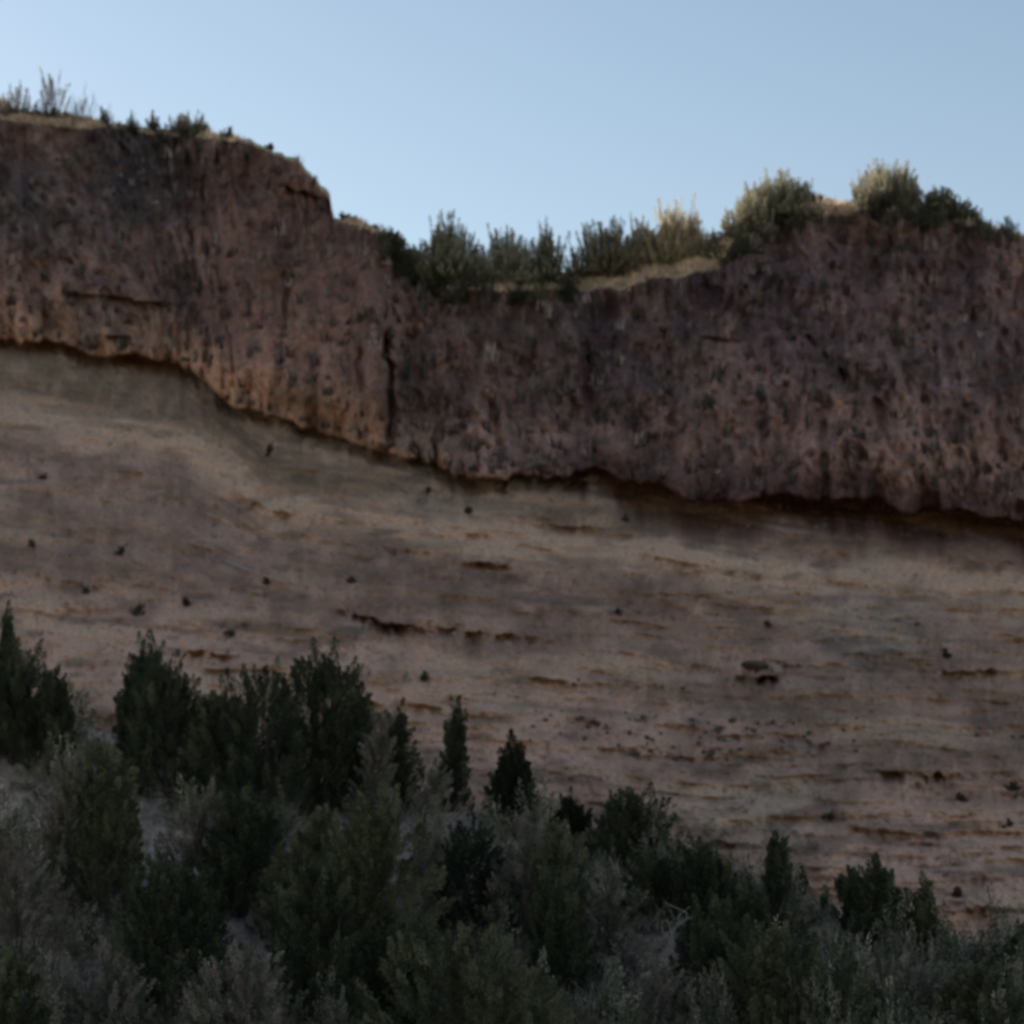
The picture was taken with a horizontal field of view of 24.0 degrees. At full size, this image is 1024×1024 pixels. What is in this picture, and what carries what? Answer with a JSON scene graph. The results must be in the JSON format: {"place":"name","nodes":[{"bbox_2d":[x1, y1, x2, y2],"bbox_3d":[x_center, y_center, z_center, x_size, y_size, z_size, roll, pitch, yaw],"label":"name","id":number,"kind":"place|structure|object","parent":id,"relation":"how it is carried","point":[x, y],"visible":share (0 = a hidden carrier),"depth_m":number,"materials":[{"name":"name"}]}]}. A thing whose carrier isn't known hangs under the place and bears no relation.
{"place":"outdoors","nodes":[
{"label":"outdoors","id":0,"kind":"place"},
{"bbox_2d":[0,712,1023,1023],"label":"slope","id":1,"kind":"structure","parent":0,"point":[148,807],"depth_m":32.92,"materials":[{"name":"plant"}]},
{"bbox_2d":[0,600,18,754],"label":"juniper","id":2,"kind":"object","parent":1,"relation":"on","point":[7,633],"visible":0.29,"depth_m":37.31,"materials":[{"name":"green plant"}]},
{"bbox_2d":[0,939,66,1023],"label":"green shrub","id":3,"kind":"object","parent":1,"relation":"on","point":[15,976],"visible":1,"depth_m":26.66,"materials":[{"name":"green plant"}]},
{"bbox_2d":[0,637,75,766],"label":"juniper","id":4,"kind":"object","parent":1,"relation":"on","point":[16,684],"visible":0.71,"depth_m":36.41,"materials":[{"name":"green plant"}]},
{"bbox_2d":[0,804,87,971],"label":"sagebrush","id":5,"kind":"object","parent":1,"relation":"on","point":[11,914],"visible":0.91,"depth_m":29.20,"materials":[{"name":"grey plant"}]},
{"bbox_2d":[20,661,78,772],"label":"juniper","id":6,"kind":"object","parent":1,"relation":"on","point":[51,706],"visible":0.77,"depth_m":36.09,"materials":[{"name":"green plant"}]},
{"bbox_2d":[0,755,103,897],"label":"sagebrush","id":7,"kind":"object","parent":1,"relation":"on","point":[53,820],"visible":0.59,"depth_m":31.05,"materials":[{"name":"grey plant"}]},
{"bbox_2d":[17,932,163,1023],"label":"sagebrush","id":8,"kind":"object","parent":1,"relation":"on","point":[94,989],"visible":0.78,"depth_m":27.27,"materials":[{"name":"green plant"}]},
{"bbox_2d":[43,737,145,925],"bbox_3d":[-5.114,4.195,30.673,1.915,2.708,1.142,-8,-11,42],"label":"green shrub","id":9,"kind":"object","parent":1,"relation":"on","point":[111,789],"visible":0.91,"depth_m":30.63,"materials":[{"name":"green plant"}]},
{"bbox_2d":[112,628,180,765],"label":"juniper","id":10,"kind":"object","parent":1,"relation":"on","point":[136,663],"visible":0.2,"depth_m":36.71,"materials":[{"name":"green plant"}]},
{"bbox_2d":[121,649,225,798],"bbox_3d":[-5.011,3.234,35.384,1.623,2.494,1.884,0,-8,0],"label":"juniper","id":11,"kind":"object","parent":1,"relation":"on","point":[157,683],"visible":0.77,"depth_m":35.30,"materials":[{"name":"green plant"}]},
{"bbox_2d":[101,851,246,1008],"bbox_3d":[-3.902,4.983,28.078,1.631,2.059,1.333,-8,-12,44],"label":"juniper","id":12,"kind":"object","parent":1,"relation":"on","point":[172,893],"visible":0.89,"depth_m":27.83,"materials":[{"name":"green plant"}]},
{"bbox_2d":[141,776,234,904],"bbox_3d":[-4.178,4.415,31.148,1.526,2.058,1.064,0,-8,0],"label":"sagebrush","id":13,"kind":"object","parent":1,"relation":"on","point":[186,849],"visible":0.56,"depth_m":31.31,"materials":[{"name":"grey plant"}]},
{"bbox_2d":[176,684,263,802],"bbox_3d":[-4.265,3.511,35.305,1.403,2.020,1.887,0,-8,0],"label":"green shrub","id":14,"kind":"object","parent":1,"relation":"on","point":[206,707],"visible":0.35,"depth_m":35.07,"materials":[{"name":"green plant"}]},
{"bbox_2d":[194,785,288,920],"bbox_3d":[-3.682,4.491,30.795,1.566,1.971,1.267,-6,-10,35],"label":"juniper","id":15,"kind":"object","parent":1,"relation":"on","point":[241,820],"visible":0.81,"depth_m":30.58,"materials":[{"name":"green plant"}]},
{"bbox_2d":[173,939,310,1023],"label":"sagebrush","id":16,"kind":"object","parent":1,"relation":"on","point":[244,993],"visible":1,"depth_m":26.41,"materials":[{"name":"grey plant"}]},
{"bbox_2d":[178,655,319,818],"bbox_3d":[-3.745,3.416,34.983,2.033,2.682,2.181,0,-8,0],"label":"juniper","id":17,"kind":"object","parent":1,"relation":"on","point":[247,753],"visible":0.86,"depth_m":34.54,"materials":[{"name":"green plant"}]},
{"bbox_2d":[243,802,362,941],"bbox_3d":[-2.480,4.598,29.859,1.671,1.980,1.024,0,-8,0],"label":"green shrub","id":18,"kind":"object","parent":1,"relation":"on","point":[306,847],"visible":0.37,"depth_m":29.67,"materials":[{"name":"green plant"}]},
{"bbox_2d":[258,847,365,1022],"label":"juniper","id":19,"kind":"object","parent":1,"relation":"on","point":[318,889],"visible":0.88,"depth_m":27.34,"materials":[{"name":"green plant"}]},
{"bbox_2d":[256,636,387,813],"bbox_3d":[-2.710,3.241,35.387,1.995,2.895,1.466,-2,-9,14],"label":"juniper","id":20,"kind":"object","parent":1,"relation":"on","point":[329,678],"visible":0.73,"depth_m":35.18,"materials":[{"name":"green plant"}]},
{"bbox_2d":[312,681,377,813],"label":"juniper","id":21,"kind":"object","parent":1,"relation":"on","point":[355,720],"visible":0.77,"depth_m":35.11,"materials":[{"name":"green plant"}]},
{"bbox_2d":[279,782,455,978],"bbox_3d":[-1.758,4.542,28.635,2.181,2.650,1.395,0,-8,0],"label":"green shrub","id":22,"kind":"object","parent":1,"relation":"on","point":[372,869],"visible":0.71,"depth_m":28.39,"materials":[{"name":"green plant"}]},
{"bbox_2d":[341,706,399,818],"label":"sagebrush","id":23,"kind":"object","parent":1,"relation":"on","point":[382,759],"visible":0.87,"depth_m":34.57,"materials":[{"name":"green plant"}]},
{"bbox_2d":[343,917,438,1023],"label":"juniper","id":24,"kind":"object","parent":1,"relation":"on","point":[374,985],"visible":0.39,"depth_m":27.59,"materials":[{"name":"green plant"}]},
{"bbox_2d":[379,696,425,811],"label":"juniper","id":25,"kind":"object","parent":1,"relation":"on","point":[404,772],"visible":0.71,"depth_m":35.01,"materials":[{"name":"green plant"}]},
{"bbox_2d":[390,814,460,915],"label":"sagebrush","id":26,"kind":"object","parent":1,"relation":"on","point":[435,846],"visible":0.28,"depth_m":31.13,"materials":[{"name":"grey plant"}]},
{"bbox_2d":[405,756,453,827],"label":"sagebrush","id":27,"kind":"object","parent":1,"relation":"on","point":[434,782],"visible":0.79,"depth_m":34.43,"materials":[{"name":"green plant"}]},
{"bbox_2d":[437,694,471,811],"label":"juniper","id":28,"kind":"object","parent":1,"relation":"on","point":[455,740],"visible":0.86,"depth_m":35.21,"materials":[{"name":"green plant"}]},
{"bbox_2d":[351,916,575,1023],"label":"green shrub","id":29,"kind":"object","parent":1,"relation":"on","point":[473,1001],"visible":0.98,"depth_m":26.15,"materials":[{"name":"green plant"}]},
{"bbox_2d":[417,796,522,941],"bbox_3d":[-0.515,4.614,30.244,1.419,2.097,1.362,0,-8,0],"label":"juniper","id":30,"kind":"object","parent":1,"relation":"on","point":[472,851],"visible":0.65,"depth_m":30.13,"materials":[{"name":"green plant"}]},
{"bbox_2d":[479,769,505,821],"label":"juniper","id":31,"kind":"object","parent":1,"relation":"on","point":[487,792],"visible":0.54,"depth_m":34.64,"materials":[{"name":"green plant"}]},
{"bbox_2d":[0,677,1023,1023],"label":"thicket brush","id":32,"kind":"object","parent":1,"relation":"on","point":[724,1005],"visible":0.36,"depth_m":28.46,"materials":[{"name":"green plant"}]},
{"bbox_2d":[485,727,538,832],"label":"juniper","id":33,"kind":"object","parent":1,"relation":"on","point":[511,771],"visible":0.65,"depth_m":34.42,"materials":[{"name":"green plant"}]},
{"bbox_2d":[480,803,583,945],"bbox_3d":[0.152,4.681,30.183,1.688,2.106,1.107,6,-11,-36],"label":"sagebrush","id":34,"kind":"object","parent":1,"relation":"on","point":[527,846],"visible":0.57,"depth_m":30.10,"materials":[{"name":"green plant"}]},
{"bbox_2d":[526,864,603,997],"bbox_3d":[0.559,5.050,28.291,0.716,1.840,1.045,-7,-11,41],"label":"juniper","id":35,"kind":"object","parent":1,"relation":"on","point":[553,922],"visible":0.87,"depth_m":28.17,"materials":[{"name":"green plant"}]},
{"bbox_2d":[543,786,600,850],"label":"juniper","id":36,"kind":"object","parent":1,"relation":"on","point":[579,819],"visible":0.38,"depth_m":33.66,"materials":[{"name":"green plant"}]},
{"bbox_2d":[528,816,620,962],"bbox_3d":[0.622,4.786,29.683,1.076,2.071,1.580,-7,-11,39],"label":"green shrub","id":37,"kind":"object","parent":1,"relation":"on","point":[554,851],"visible":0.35,"depth_m":29.82,"materials":[{"name":"green plant"}]},
{"bbox_2d":[580,859,667,958],"bbox_3d":[1.267,4.967,29.385,0.783,1.456,1.277,8,-12,-42],"label":"sagebrush","id":38,"kind":"object","parent":1,"relation":"on","point":[611,913],"visible":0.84,"depth_m":29.32,"materials":[{"name":"green plant"}]},
{"bbox_2d":[619,954,637,972],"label":"shrub","id":39,"kind":"object","parent":1,"relation":"on","point":[624,963],"visible":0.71,"depth_m":28.73,"materials":[{"name":"green plant"}]},
{"bbox_2d":[587,781,684,875],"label":"juniper","id":40,"kind":"object","parent":1,"relation":"on","point":[618,812],"visible":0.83,"depth_m":32.98,"materials":[{"name":"green plant"}]},
{"bbox_2d":[616,845,691,922],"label":"juniper","id":41,"kind":"object","parent":1,"relation":"on","point":[651,873],"visible":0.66,"depth_m":30.73,"materials":[{"name":"green plant"}]},
{"bbox_2d":[600,950,714,1023],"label":"sagebrush","id":42,"kind":"object","parent":1,"relation":"on","point":[654,1011],"visible":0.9,"depth_m":26.93,"materials":[{"name":"grey plant"}]},
{"bbox_2d":[658,917,692,955],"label":"dead sapling","id":43,"kind":"object","parent":1,"relation":"on","point":[672,937],"visible":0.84,"depth_m":28.40,"materials":[{"name":"grey wood"}]},
{"bbox_2d":[661,832,742,932],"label":"juniper","id":44,"kind":"object","parent":1,"relation":"on","point":[701,879],"visible":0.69,"depth_m":30.28,"materials":[{"name":"green plant"}]},
{"bbox_2d":[662,892,756,1020],"bbox_3d":[2.293,5.256,27.767,1.024,1.726,1.411,-7,-11,38],"label":"juniper","id":45,"kind":"object","parent":1,"relation":"on","point":[702,943],"visible":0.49,"depth_m":27.68,"materials":[{"name":"green plant"}]},
{"bbox_2d":[724,877,773,961],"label":"juniper","id":46,"kind":"object","parent":1,"relation":"on","point":[753,904],"visible":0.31,"depth_m":29.23,"materials":[{"name":"green plant"}]},
{"bbox_2d":[759,830,793,936],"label":"juniper","id":47,"kind":"object","parent":1,"relation":"on","point":[778,890],"visible":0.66,"depth_m":30.06,"materials":[{"name":"green plant"}]},
{"bbox_2d":[699,914,886,1023],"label":"green shrub","id":48,"kind":"object","parent":1,"relation":"on","point":[753,967],"visible":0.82,"depth_m":26.59,"materials":[{"name":"green plant"}]},
{"bbox_2d":[796,865,814,915],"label":"juniper","id":49,"kind":"object","parent":1,"relation":"on","point":[805,881],"visible":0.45,"depth_m":31.12,"materials":[{"name":"green plant"}]},
{"bbox_2d":[817,884,833,921],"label":"juniper","id":50,"kind":"object","parent":1,"relation":"on","point":[826,896],"visible":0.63,"depth_m":31.20,"materials":[{"name":"green plant"}]},
{"bbox_2d":[799,922,879,989],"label":"sagebrush","id":51,"kind":"object","parent":1,"relation":"on","point":[842,941],"visible":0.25,"depth_m":28.41,"materials":[{"name":"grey plant"}]},
{"bbox_2d":[830,864,868,938],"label":"juniper","id":52,"kind":"object","parent":1,"relation":"on","point":[842,887],"visible":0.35,"depth_m":30.19,"materials":[{"name":"green plant"}]},
{"bbox_2d":[846,851,926,958],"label":"juniper","id":53,"kind":"object","parent":1,"relation":"on","point":[873,887],"visible":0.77,"depth_m":29.66,"materials":[{"name":"green plant"}]},
{"bbox_2d":[837,951,963,1023],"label":"sagebrush","id":54,"kind":"object","parent":1,"relation":"on","point":[897,974],"visible":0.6,"depth_m":27.19,"materials":[{"name":"green plant"}]},
{"bbox_2d":[905,870,940,968],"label":"green shrub","id":55,"kind":"object","parent":1,"relation":"on","point":[925,900],"visible":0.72,"depth_m":29.56,"materials":[{"name":"green plant"}]},
{"bbox_2d":[927,960,1023,1023],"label":"green shrub","id":56,"kind":"object","parent":1,"relation":"on","point":[968,990],"visible":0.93,"depth_m":26.89,"materials":[{"name":"green plant"}]},
{"bbox_2d":[971,942,1006,970],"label":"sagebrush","id":57,"kind":"object","parent":1,"relation":"on","point":[997,946],"visible":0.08,"depth_m":28.93,"materials":[{"name":"green plant"}]},
{"bbox_2d":[1002,917,1023,992],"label":"juniper","id":58,"kind":"object","parent":1,"relation":"on","point":[1015,938],"visible":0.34,"depth_m":28.15,"materials":[{"name":"green plant"}]},
{"bbox_2d":[0,340,1023,944],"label":"scree slope","id":59,"kind":"structure","parent":0,"point":[340,510],"depth_m":49.33,"materials":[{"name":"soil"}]},
{"bbox_2d":[113,543,127,555],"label":"shrublet","id":60,"kind":"object","parent":59,"relation":"on","point":[119,552],"visible":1,"depth_m":51.48,"materials":[{"name":"green plant"}]},
{"bbox_2d":[131,603,146,615],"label":"shrublet","id":61,"kind":"object","parent":59,"relation":"on","point":[136,612],"visible":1,"depth_m":49.40,"materials":[{"name":"green plant"}]},
{"bbox_2d":[225,560,285,582],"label":"dead branch","id":62,"kind":"object","parent":59,"relation":"on","point":[245,568],"visible":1,"depth_m":51.24,"materials":[{"name":"brown wood"}]},
{"bbox_2d":[264,440,274,456],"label":"shrublet","id":63,"kind":"object","parent":59,"relation":"on","point":[269,449],"visible":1,"depth_m":56.61,"materials":[{"name":"green plant"}]},
{"bbox_2d":[420,670,429,682],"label":"shrublet","id":64,"kind":"object","parent":59,"relation":"on","point":[424,676],"visible":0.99,"depth_m":46.25,"materials":[{"name":"green plant"}]},
{"bbox_2d":[369,460,924,851],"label":"slope brush","id":65,"kind":"object","parent":59,"relation":"on","point":[810,846],"visible":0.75,"depth_m":41.59,"materials":[{"name":"green plant"}]},
{"bbox_2d":[741,660,768,670],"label":"boulder","id":66,"kind":"object","parent":59,"relation":"on","point":[749,665],"visible":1,"depth_m":46.44,"materials":[{"name":"grey stone"}]},
{"bbox_2d":[770,664,781,674],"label":"boulder","id":67,"kind":"object","parent":59,"relation":"on","point":[776,669],"visible":1,"depth_m":46.49,"materials":[{"name":"grey stone"}]},
{"bbox_2d":[822,810,835,821],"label":"shrublet","id":68,"kind":"object","parent":59,"relation":"on","point":[830,816],"visible":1,"depth_m":41.64,"materials":[{"name":"green plant"}]},
{"bbox_2d":[941,648,951,659],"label":"shrublet","id":69,"kind":"object","parent":59,"relation":"on","point":[946,654],"visible":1,"depth_m":47.12,"materials":[{"name":"green plant"}]},
{"bbox_2d":[950,886,962,897],"bbox_3d":[7.245,6.305,39.242,0.218,0.472,0.263,-6,-10,34],"label":"shrublet","id":70,"kind":"object","parent":59,"relation":"on","point":[957,893],"visible":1,"depth_m":39.24,"materials":[{"name":"green plant"}]},
{"bbox_2d":[1003,780,1022,798],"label":"shrublet","id":71,"kind":"object","parent":59,"relation":"on","point":[1013,785],"visible":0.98,"depth_m":42.77,"materials":[{"name":"green plant"}]},
{"bbox_2d":[0,119,1023,523],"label":"cliff","id":72,"kind":"structure","parent":0,"point":[236,203],"depth_m":58.51,"materials":[{"name":"brown stone"}]},
{"bbox_2d":[0,122,1022,517],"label":"cliff brush","id":73,"kind":"object","parent":72,"relation":"on","point":[758,302],"visible":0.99,"depth_m":58.17,"materials":[{"name":"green plant"}]},
{"bbox_2d":[0,124,1023,504],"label":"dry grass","id":74,"kind":"structure","parent":72,"relation":"on","point":[980,360],"depth_m":58.22,"materials":[{"name":"brown plant"}]},
{"bbox_2d":[0,116,1023,291],"bbox_3d":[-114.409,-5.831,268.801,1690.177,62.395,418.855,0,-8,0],"label":"hilltop","id":75,"kind":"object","parent":72,"relation":"on","point":[324,190],"visible":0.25,"depth_m":63.16,"materials":[{"name":"soil"}]},
{"bbox_2d":[0,80,34,114],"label":"sagebrush","id":76,"kind":"object","parent":75,"relation":"on","point":[16,107],"visible":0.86,"depth_m":70.06,"materials":[{"name":"green plant"}]},
{"bbox_2d":[30,68,70,119],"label":"sagebrush","id":77,"kind":"object","parent":75,"relation":"on","point":[53,113],"visible":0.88,"depth_m":70.05,"materials":[{"name":"green plant"}]},
{"bbox_2d":[68,80,97,120],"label":"bare bush","id":78,"kind":"object","parent":75,"relation":"on","point":[79,111],"visible":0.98,"depth_m":69.70,"materials":[{"name":"grey plant"}]},
{"bbox_2d":[98,105,110,123],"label":"sagebrush","id":79,"kind":"object","parent":75,"relation":"on","point":[102,117],"visible":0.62,"depth_m":69.61,"materials":[{"name":"green plant"}]},
{"bbox_2d":[144,109,160,131],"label":"sagebrush","id":80,"kind":"object","parent":75,"relation":"on","point":[151,123],"visible":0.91,"depth_m":69.02,"materials":[{"name":"green plant"}]},
{"bbox_2d":[155,110,211,133],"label":"sagebrush","id":81,"kind":"object","parent":75,"relation":"on","point":[201,126],"visible":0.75,"depth_m":68.24,"materials":[{"name":"green plant"}]},
{"bbox_2d":[219,126,240,139],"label":"sagebrush","id":82,"kind":"object","parent":75,"relation":"on","point":[229,132],"visible":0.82,"depth_m":66.14,"materials":[{"name":"green plant"}]},
{"bbox_2d":[387,230,406,245],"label":"sagebrush","id":83,"kind":"object","parent":75,"relation":"on","point":[402,239],"visible":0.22,"depth_m":62.03,"materials":[{"name":"green plant"}]},
{"bbox_2d":[402,242,422,261],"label":"sagebrush","id":84,"kind":"object","parent":75,"relation":"on","point":[408,246],"visible":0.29,"depth_m":61.81,"materials":[{"name":"green plant"}]},
{"bbox_2d":[411,209,486,282],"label":"sagebrush","id":85,"kind":"object","parent":75,"relation":"on","point":[448,254],"visible":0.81,"depth_m":60.78,"materials":[{"name":"green plant"}]},
{"bbox_2d":[471,223,538,285],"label":"sagebrush","id":86,"kind":"object","parent":75,"relation":"on","point":[509,261],"visible":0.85,"depth_m":60.67,"materials":[{"name":"green plant"}]},
{"bbox_2d":[0,95,1023,291],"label":"rim grass","id":87,"kind":"structure","parent":75,"relation":"on","point":[826,203],"depth_m":61.18,"materials":[{"name":"beige plant"}]},
{"bbox_2d":[527,218,570,286],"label":"sagebrush","id":88,"kind":"object","parent":75,"relation":"on","point":[548,268],"visible":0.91,"depth_m":60.89,"materials":[{"name":"green plant"}]},
{"bbox_2d":[564,214,640,279],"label":"sagebrush","id":89,"kind":"object","parent":75,"relation":"on","point":[608,255],"visible":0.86,"depth_m":61.87,"materials":[{"name":"green plant"}]},
{"bbox_2d":[620,212,659,269],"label":"sagebrush","id":90,"kind":"object","parent":75,"relation":"on","point":[636,242],"visible":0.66,"depth_m":62.27,"materials":[{"name":"green plant"}]},
{"bbox_2d":[640,192,707,265],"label":"sagebrush","id":91,"kind":"object","parent":75,"relation":"on","point":[673,239],"visible":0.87,"depth_m":61.66,"materials":[{"name":"green plant"}]},
{"bbox_2d":[700,227,727,259],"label":"sagebrush","id":92,"kind":"object","parent":75,"relation":"on","point":[713,246],"visible":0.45,"depth_m":60.85,"materials":[{"name":"green plant"}]},
{"bbox_2d":[718,189,776,238],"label":"sagebrush","id":93,"kind":"object","parent":75,"relation":"on","point":[741,221],"visible":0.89,"depth_m":59.92,"materials":[{"name":"green plant"}]},
{"bbox_2d":[735,167,816,220],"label":"sagebrush","id":94,"kind":"object","parent":75,"relation":"on","point":[788,204],"visible":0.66,"depth_m":60.62,"materials":[{"name":"green plant"}]},
{"bbox_2d":[794,178,816,203],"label":"sagebrush","id":95,"kind":"object","parent":75,"relation":"on","point":[811,193],"visible":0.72,"depth_m":60.71,"materials":[{"name":"green plant"}]},
{"bbox_2d":[850,157,923,208],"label":"sagebrush","id":96,"kind":"object","parent":75,"relation":"on","point":[883,184],"visible":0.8,"depth_m":60.08,"materials":[{"name":"green plant"}]},
{"bbox_2d":[916,184,959,212],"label":"sagebrush","id":97,"kind":"object","parent":75,"relation":"on","point":[947,194],"visible":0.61,"depth_m":59.47,"materials":[{"name":"green plant"}]},
{"bbox_2d":[950,196,979,220],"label":"sagebrush","id":98,"kind":"object","parent":75,"relation":"on","point":[964,207],"visible":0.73,"depth_m":59.66,"materials":[{"name":"green plant"}]},
{"bbox_2d":[100,105,1020,306],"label":"rim brush","id":99,"kind":"object","parent":72,"relation":"on","point":[741,245],"visible":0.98,"depth_m":59.91,"materials":[{"name":"green plant"}]},
{"bbox_2d":[0,0,1023,271],"label":"sky","id":100,"kind":"structure","parent":0,"point":[497,113],"materials":[{"name":"blue"}]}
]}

